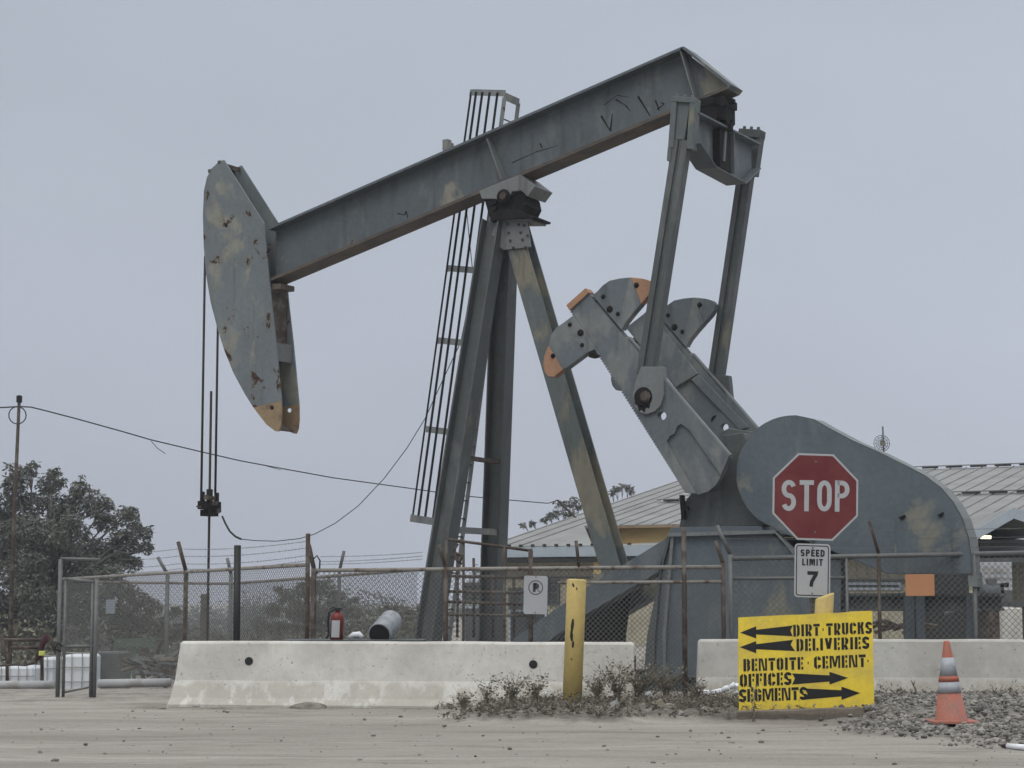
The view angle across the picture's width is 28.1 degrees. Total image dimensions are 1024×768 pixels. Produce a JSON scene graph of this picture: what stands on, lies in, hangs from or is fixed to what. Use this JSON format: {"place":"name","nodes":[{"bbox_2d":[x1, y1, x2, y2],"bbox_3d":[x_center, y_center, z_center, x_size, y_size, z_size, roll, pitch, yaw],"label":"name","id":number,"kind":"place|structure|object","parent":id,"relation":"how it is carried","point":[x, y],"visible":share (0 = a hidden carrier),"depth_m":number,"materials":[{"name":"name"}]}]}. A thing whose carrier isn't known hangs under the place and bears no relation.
{"place":"outdoors","nodes":[
{"label":"outdoors","id":0,"kind":"place"},
{"bbox_2d":[347,631,363,638],"bbox_3d":[-2.000,3.216,26.207,0.213,0.101,0.080,0,-6,0],"label":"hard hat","id":1,"kind":"object","parent":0,"point":[359,634],"visible":1,"depth_m":26.18,"materials":[{"name":"white plastic"}]},
{"bbox_2d":[0,604,1023,767],"bbox_3d":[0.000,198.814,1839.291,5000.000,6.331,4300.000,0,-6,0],"label":"ground","id":2,"kind":"structure","parent":0,"point":[640,744],"depth_m":19.36,"materials":[{"name":"grey concrete"}]},
{"bbox_2d":[7,395,26,663],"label":"utility pole","id":3,"kind":"object","parent":2,"relation":"on","point":[13,540],"visible":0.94,"depth_m":44.90,"materials":[{"name":"metal"}]},
{"bbox_2d":[0,406,556,503],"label":"overhead wire","id":4,"kind":"object","parent":3,"relation":"attached to","point":[236,459],"visible":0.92,"depth_m":53.05,"materials":[{"name":"black metal"}]},
{"bbox_2d":[0,664,39,680],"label":"liquid tote","id":5,"kind":"object","parent":2,"relation":"on","point":[25,673],"visible":0.15,"depth_m":42.63,"materials":[{"name":"white plastic"}]},
{"bbox_2d":[0,633,55,680],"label":"pipe trestle","id":6,"kind":"object","parent":2,"relation":"on","point":[7,655],"visible":0.91,"depth_m":39.66,"materials":[{"name":"metal"}]},
{"bbox_2d":[0,661,36,666],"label":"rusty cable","id":7,"kind":"object","parent":6,"relation":"on","point":[18,664],"visible":1,"depth_m":39.43,"materials":[{"name":"brown metal"}]},
{"bbox_2d":[35,635,47,661],"bbox_3d":[-9.091,5.116,39.580,0.248,0.544,0.136,0,-6,0],"label":"hanging cloth","id":8,"kind":"object","parent":6,"relation":"hanging from","point":[43,642],"visible":1,"depth_m":39.54,"materials":[{"name":"fabric"}]},
{"bbox_2d":[39,651,44,655],"bbox_3d":[-9.036,5.178,39.374,0.110,0.090,0.100,0,-6,0],"label":"lime box","id":9,"kind":"object","parent":8,"relation":"attached to","point":[41,653],"visible":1,"depth_m":39.33,"materials":[{"name":"plastic"}]},
{"bbox_2d":[38,655,61,688],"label":"liquid tote","id":10,"kind":"object","parent":2,"relation":"on","point":[49,668],"visible":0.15,"depth_m":44.63,"materials":[{"name":"white plastic"}]},
{"bbox_2d":[54,557,100,697],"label":"pedestrian gate","id":11,"kind":"structure","parent":2,"relation":"on","point":[93,629],"depth_m":26.80,"materials":[{"name":"metal"}]},
{"bbox_2d":[0,460,156,660],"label":"broadleaf tree","id":12,"kind":"object","parent":2,"relation":"on","point":[35,583],"visible":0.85,"depth_m":69.11,"materials":[{"name":"green plant"}]},
{"bbox_2d":[60,652,100,688],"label":"liquid tote","id":13,"kind":"object","parent":2,"relation":"on","point":[77,671],"visible":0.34,"depth_m":41.15,"materials":[{"name":"white plastic"}]},
{"bbox_2d":[81,651,130,688],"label":"concrete block","id":14,"kind":"object","parent":2,"relation":"on","point":[111,666],"depth_m":43.62,"materials":[{"name":"grey concrete"}]},
{"bbox_2d":[69,579,189,647],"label":"broadleaf tree","id":15,"kind":"object","parent":2,"relation":"on","point":[118,604],"visible":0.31,"depth_m":73.08,"materials":[{"name":"green plant"}]},
{"bbox_2d":[114,638,157,678],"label":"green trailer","id":16,"kind":"object","parent":2,"relation":"on","point":[130,645],"visible":0.36,"depth_m":47.60,"materials":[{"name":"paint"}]},
{"bbox_2d":[120,640,178,678],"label":"scrap heap","id":17,"kind":"object","parent":2,"relation":"on","point":[141,666],"visible":0.53,"depth_m":40.54,"materials":[{"name":"metal"}]},
{"bbox_2d":[61,533,309,688],"bbox_3d":[-6.568,4.672,37.778,0.209,3.445,17.331,3,-7,-24],"label":"chain link fence","id":18,"kind":"object","parent":2,"relation":"on","point":[185,571],"visible":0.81,"depth_m":36.62,"materials":[{"name":"metal"}]},
{"bbox_2d":[106,600,114,613],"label":"notice plate","id":19,"kind":"object","parent":18,"relation":"attached to","point":[111,607],"visible":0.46,"depth_m":44.62,"materials":[{"name":"grey metal"}]},
{"bbox_2d":[200,594,209,640],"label":"concrete pillar","id":20,"kind":"structure","parent":2,"relation":"on","point":[204,616],"depth_m":59.52,"materials":[{"name":"grey concrete"}]},
{"bbox_2d":[0,606,454,672],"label":"scrub","id":21,"kind":"object","parent":2,"relation":"on","point":[18,657],"visible":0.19,"depth_m":67.79,"materials":[{"name":"green plant"}]},
{"bbox_2d":[233,545,240,640],"bbox_3d":[-3.899,3.378,29.006,0.105,2.182,0.099,0,-6,0],"label":"steel post","id":22,"kind":"object","parent":2,"relation":"on","point":[237,593],"visible":0.66,"depth_m":29.01,"materials":[{"name":"grey metal"}]},
{"bbox_2d":[0,564,479,640],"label":"wood","id":23,"kind":"object","parent":2,"relation":"on","point":[258,610],"visible":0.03,"depth_m":329.27,"materials":[{"name":"green plant"}]},
{"bbox_2d":[97,551,422,688],"bbox_3d":[-4.230,4.932,39.352,2.527,3.467,14.239,4,-7,-32],"label":"chain link fence","id":24,"kind":"object","parent":2,"relation":"on","point":[338,587],"visible":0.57,"depth_m":39.92,"materials":[{"name":"metal"}]},
{"bbox_2d":[289,702,326,708],"bbox_3d":[-2.422,3.850,24.439,0.469,0.120,0.254,0,-6,0],"label":"stone","id":25,"kind":"object","parent":2,"relation":"on","point":[309,705],"visible":0.59,"depth_m":24.35,"materials":[{"name":"beige stone"}]},
{"bbox_2d":[250,578,365,638],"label":"broadleaf tree","id":26,"kind":"object","parent":2,"relation":"on","point":[310,611],"visible":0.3,"depth_m":91.23,"materials":[{"name":"green plant"}]},
{"bbox_2d":[281,639,425,641],"bbox_3d":[-2.017,3.699,26.206,1.804,0.855,0.800,0,-6,0],"label":"work bench","id":27,"kind":"object","parent":2,"relation":"on","point":[412,640],"visible":0.16,"depth_m":25.85,"materials":[{"name":"paint"}]},
{"bbox_2d":[326,607,343,639],"bbox_3d":[-2.260,3.051,26.122,0.227,0.420,0.168,0,-6,0],"label":"fire extinguisher","id":28,"kind":"object","parent":27,"relation":"on","point":[337,625],"visible":1,"depth_m":26.06,"materials":[{"name":"red metal"}]},
{"bbox_2d":[368,610,401,638],"bbox_3d":[-1.638,3.154,26.501,0.303,0.449,0.587,-2,-6,15],"label":"pipe","id":29,"kind":"object","parent":27,"relation":"on","point":[387,624],"visible":0.86,"depth_m":26.31,"materials":[{"name":"white metal"}]},
{"bbox_2d":[366,602,408,631],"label":"bush","id":30,"kind":"object","parent":2,"relation":"on","point":[396,607],"visible":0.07,"depth_m":84.18,"materials":[{"name":"green plant"}]},
{"bbox_2d":[167,641,635,708],"bbox_3d":[-1.342,3.535,24.865,5.693,0.818,0.606,-1,-6,7],"label":"concrete barrier","id":31,"kind":"object","parent":2,"relation":"on","point":[380,674],"visible":0.78,"depth_m":24.76,"materials":[{"name":"white concrete"}]},
{"bbox_2d":[451,685,475,710],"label":"dry weed","id":32,"kind":"object","parent":2,"relation":"on","point":[464,700],"visible":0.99,"depth_m":23.33,"materials":[{"name":"plant"}]},
{"bbox_2d":[468,672,503,702],"bbox_3d":[-0.306,3.531,23.668,0.422,0.408,0.336,0,-6,0],"label":"dry weed","id":33,"kind":"object","parent":2,"relation":"on","point":[486,692],"visible":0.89,"depth_m":23.66,"materials":[{"name":"brown plant"}]},
{"bbox_2d":[445,538,532,641],"bbox_3d":[-0.318,3.296,28.863,1.216,2.215,1.342,0,-6,0],"label":"pipe cage","id":34,"kind":"object","parent":2,"relation":"on","point":[462,563],"visible":0.58,"depth_m":28.30,"materials":[{"name":"metal"}]},
{"bbox_2d":[483,665,533,702],"bbox_3d":[-0.038,3.475,23.631,0.591,0.462,0.400,0,-6,0],"label":"dry weed","id":35,"kind":"object","parent":2,"relation":"on","point":[511,693],"visible":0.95,"depth_m":23.63,"materials":[{"name":"beige plant"}]},
{"bbox_2d":[1,690,1023,767],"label":"rubble","id":36,"kind":"object","parent":2,"relation":"on","point":[902,720],"visible":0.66,"depth_m":21.36,"materials":[{"name":"gravel"}]},
{"bbox_2d":[307,527,725,697],"bbox_3d":[0.050,3.087,27.427,5.623,2.329,0.071,0,-6,0],"label":"chain link fence","id":37,"kind":"object","parent":2,"relation":"on","point":[579,569],"visible":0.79,"depth_m":27.45,"materials":[{"name":"metal"}]},
{"bbox_2d":[523,576,547,613],"bbox_3d":[0.315,2.817,27.350,0.326,0.514,0.010,0,-6,0],"label":"no parking sign","id":38,"kind":"object","parent":37,"relation":"attached to","point":[535,593],"visible":1,"depth_m":27.35,"materials":[{"name":"metal"}]},
{"bbox_2d":[512,670,554,700],"bbox_3d":[0.220,3.489,23.586,0.523,0.404,0.448,-2,-6,21],"label":"dry weed","id":39,"kind":"object","parent":2,"relation":"on","point":[536,692],"visible":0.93,"depth_m":23.53,"materials":[{"name":"brown plant"}]},
{"bbox_2d":[518,496,581,530],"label":"broadleaf tree","id":40,"kind":"object","parent":2,"relation":"on","point":[550,516],"visible":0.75,"depth_m":91.72,"materials":[{"name":"green plant"}]},
{"bbox_2d":[563,579,585,701],"bbox_3d":[0.718,3.073,23.707,0.290,1.629,0.226,0,-6,0],"label":"bollard","id":41,"kind":"object","parent":2,"relation":"on","point":[574,634],"visible":0.92,"depth_m":23.64,"materials":[{"name":"yellow metal"}]},
{"bbox_2d":[579,666,616,699],"bbox_3d":[0.966,3.471,23.600,0.497,0.442,0.461,0,-6,0],"label":"dry weed","id":42,"kind":"object","parent":2,"relation":"on","point":[597,689],"visible":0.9,"depth_m":23.55,"materials":[{"name":"beige plant"}]},
{"bbox_2d":[196,46,1004,690],"bbox_3d":[0.712,-0.139,32.204,13.756,9.866,2.823,-3,-7,27],"label":"pump jack","id":43,"kind":"object","parent":2,"relation":"on","point":[258,256],"visible":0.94,"depth_m":32.11,"materials":[{"name":"grey paint"}]},
{"bbox_2d":[610,700,617,707],"bbox_3d":[1.126,3.514,22.358,0.111,0.134,0.064,2,-6,-15],"label":"paper scrap","id":44,"kind":"object","parent":2,"relation":"on","point":[613,703],"visible":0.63,"depth_m":22.37,"materials":[{"name":"white paper"}]},
{"bbox_2d":[584,653,645,699],"bbox_3d":[1.216,3.424,23.746,0.721,0.614,0.622,-4,-7,36],"label":"dry weed","id":45,"kind":"object","parent":2,"relation":"on","point":[616,690],"visible":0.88,"depth_m":23.75,"materials":[{"name":"grey plant"}]},
{"bbox_2d":[608,483,635,501],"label":"broadleaf tree","id":46,"kind":"object","parent":2,"relation":"on","point":[617,490],"visible":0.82,"depth_m":99.59,"materials":[{"name":"plant"}]},
{"bbox_2d":[607,656,664,697],"bbox_3d":[1.454,3.475,24.069,0.668,0.534,0.562,0,-6,0],"label":"dry weed","id":47,"kind":"object","parent":2,"relation":"on","point":[637,687],"visible":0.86,"depth_m":24.02,"materials":[{"name":"brown plant"}]},
{"bbox_2d":[652,699,664,705],"bbox_3d":[1.617,3.535,22.556,0.136,0.134,0.064,1,-6,-12],"label":"cream scrap","id":48,"kind":"object","parent":2,"relation":"on","point":[661,701],"visible":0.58,"depth_m":22.57,"materials":[{"name":"beige paper"}]},
{"bbox_2d":[642,661,692,696],"bbox_3d":[1.860,3.580,24.771,0.667,0.497,0.577,0,-6,0],"label":"dry weed","id":49,"kind":"object","parent":2,"relation":"on","point":[665,686],"visible":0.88,"depth_m":24.73,"materials":[{"name":"plant"}]},
{"bbox_2d":[680,673,710,698],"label":"dry weed","id":50,"kind":"object","parent":2,"relation":"on","point":[699,688],"visible":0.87,"depth_m":23.96,"materials":[{"name":"plant"}]},
{"bbox_2d":[697,682,738,694],"bbox_3d":[2.528,3.768,25.263,0.578,0.190,0.122,0,-6,0],"label":"plastic sheet","id":51,"kind":"object","parent":2,"relation":"on","point":[732,685],"visible":0.53,"depth_m":25.24,"materials":[{"name":"white plastic"}]},
{"bbox_2d":[434,681,1023,720],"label":"weed litter","id":52,"kind":"object","parent":2,"relation":"on","point":[553,701],"visible":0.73,"depth_m":22.66,"materials":[{"name":"brown plant"}]},
{"bbox_2d":[465,463,1023,644],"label":"warehouse","id":53,"kind":"structure","parent":2,"relation":"on","point":[647,520],"depth_m":62.33,"materials":[{"name":"metal"}]},
{"bbox_2d":[465,606,478,640],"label":"door","id":54,"kind":"structure","parent":53,"relation":"in","point":[469,636],"depth_m":62.56,"materials":[{"name":"paint"}]},
{"bbox_2d":[465,583,479,600],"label":"window","id":55,"kind":"structure","parent":53,"relation":"in","point":[468,596],"depth_m":62.64,"materials":[{"name":"paint"}]},
{"bbox_2d":[508,588,522,609],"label":"window","id":56,"kind":"structure","parent":53,"relation":"in","point":[517,596],"depth_m":61.87,"materials":[{"name":"paint"}]},
{"bbox_2d":[508,609,547,641],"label":"door","id":57,"kind":"structure","parent":53,"relation":"in","point":[537,616],"depth_m":61.74,"materials":[{"name":"grey metal"}]},
{"bbox_2d":[547,580,559,604],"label":"window","id":58,"kind":"structure","parent":53,"relation":"in","point":[553,583],"depth_m":61.28,"materials":[{"name":"paint"}]},
{"bbox_2d":[848,582,901,589],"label":"window","id":59,"kind":"structure","parent":53,"relation":"in","point":[870,587],"depth_m":56.47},
{"bbox_2d":[873,426,889,451],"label":"roof antenna","id":60,"kind":"object","parent":53,"relation":"on","point":[883,443],"visible":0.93,"depth_m":70.17,"materials":[{"name":"metal"}]},
{"bbox_2d":[747,680,768,721],"bbox_3d":[2.590,3.338,21.519,0.264,0.444,0.215,0,-6,0],"label":"dry weed","id":61,"kind":"object","parent":2,"relation":"on","point":[753,707],"visible":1,"depth_m":21.57,"materials":[{"name":"plant"}]},
{"bbox_2d":[737,707,862,719],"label":"timber beam","id":62,"kind":"structure","parent":2,"relation":"on","point":[816,713],"depth_m":21.66,"materials":[{"name":"brown wood"}]},
{"bbox_2d":[738,611,873,710],"bbox_3d":[3.175,3.058,22.156,1.473,1.203,0.191,0,-6,0],"label":"direction sign","id":63,"kind":"object","parent":62,"relation":"on","point":[824,660],"visible":0.97,"depth_m":22.11,"materials":[{"name":"yellow paint"}]},
{"bbox_2d":[772,453,857,613],"bbox_3d":[3.349,2.215,22.547,0.967,2.908,0.077,0,-6,-4],"label":"stop sign","id":64,"kind":"object","parent":2,"relation":"on","point":[815,497],"visible":0.95,"depth_m":22.62,"materials":[{"name":"metal"}]},
{"bbox_2d":[794,543,830,597],"bbox_3d":[3.302,2.051,22.514,0.413,0.597,0.010,0,-6,-4],"label":"speed limit sign","id":65,"kind":"object","parent":64,"relation":"attached to","point":[811,570],"visible":0.98,"depth_m":22.52,"materials":[{"name":"white metal"}]},
{"bbox_2d":[814,593,833,613],"bbox_3d":[3.356,3.004,22.246,0.311,1.468,0.202,0,-6,0],"label":"bollard","id":66,"kind":"object","parent":2,"relation":"on","point":[824,604],"visible":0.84,"depth_m":22.23,"materials":[{"name":"yellow paint"}]},
{"bbox_2d":[695,639,1023,697],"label":"concrete barrier","id":67,"kind":"object","parent":2,"relation":"on","point":[981,664],"visible":0.33,"depth_m":25.64,"materials":[{"name":"white concrete"}]},
{"bbox_2d":[715,521,1023,638],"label":"chain link fence","id":68,"kind":"object","parent":2,"relation":"on","point":[878,555],"visible":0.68,"depth_m":27.76,"materials":[{"name":"metal"}]},
{"bbox_2d":[905,574,934,595],"bbox_3d":[5.519,2.719,27.712,0.393,0.297,0.012,0,-6,0],"label":"blank board","id":69,"kind":"object","parent":68,"relation":"attached to","point":[919,584],"visible":1,"depth_m":27.71,"materials":[{"name":"orange wood"}]},
{"bbox_2d":[872,619,937,633],"bbox_3d":[6.795,4.234,35.753,1.273,0.286,0.059,0,-6,0],"label":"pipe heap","id":70,"kind":"object","parent":2,"relation":"on","point":[899,626],"visible":0.44,"depth_m":35.73,"materials":[{"name":"metal"}]},
{"bbox_2d":[926,641,979,723],"bbox_3d":[4.536,3.080,21.194,0.500,0.840,0.500,0,-6,0],"label":"traffic cone","id":71,"kind":"object","parent":2,"relation":"on","point":[950,708],"visible":0.98,"depth_m":21.09,"materials":[{"name":"orange plastic"}]},
{"bbox_2d":[925,508,1023,638],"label":"open shed","id":72,"kind":"structure","parent":2,"relation":"on","point":[985,525],"depth_m":51.81,"materials":[{"name":"metal"}]},
{"bbox_2d":[989,611,999,638],"bbox_3d":[7.698,4.235,32.736,0.200,1.261,0.060,0,-6,0],"label":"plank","id":73,"kind":"object","parent":2,"relation":"on","point":[996,623],"depth_m":32.75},
{"bbox_2d":[980,562,1012,607],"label":"white cabinet","id":74,"kind":"object","parent":2,"relation":"on","point":[998,567],"visible":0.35,"depth_m":45.80,"materials":[{"name":"white metal"}]},
{"bbox_2d":[977,578,1023,638],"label":"motor","id":75,"kind":"object","parent":2,"relation":"on","point":[985,630],"visible":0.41,"depth_m":29.93,"materials":[{"name":"grey paint"}]},
{"bbox_2d":[999,608,1022,638],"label":"concrete block","id":76,"kind":"object","parent":2,"relation":"on","point":[1004,620],"depth_m":33.77,"materials":[{"name":"white concrete"}]},
{"bbox_2d":[1000,743,1023,749],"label":"litter tube","id":77,"kind":"object","parent":2,"relation":"on","point":[1014,746],"visible":1,"depth_m":17.89,"materials":[{"name":"white plastic"}]},
{"bbox_3d":[-8.616,5.077,33.653,0.120,0.108,0.400,0,-6,0],"label":"timber block","id":78,"kind":"object","parent":2,"relation":"on","visible":0},
{"bbox_2d":[0,681,55,688],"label":"steel pipe","id":79,"kind":"object","parent":78,"relation":"on","point":[27,684],"visible":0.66,"depth_m":33.60,"materials":[{"name":"grey metal"}]},
{"bbox_3d":[-5.744,5.060,33.655,0.120,0.100,0.400,0,-6,0],"label":"timber block","id":80,"kind":"object","parent":2,"relation":"on","visible":0},
{"bbox_2d":[97,678,171,687],"bbox_3d":[-6.204,4.916,33.670,1.197,0.156,0.139,0,-6,0],"label":"steel pipe","id":81,"kind":"object","parent":80,"relation":"on","point":[117,683],"visible":1,"depth_m":33.61,"materials":[{"name":"grey metal"}]},
{"bbox_2d":[0,0,1023,603],"label":"sky","id":82,"kind":"structure","parent":0,"point":[881,283],"materials":[{"name":"grey"}]}
]}

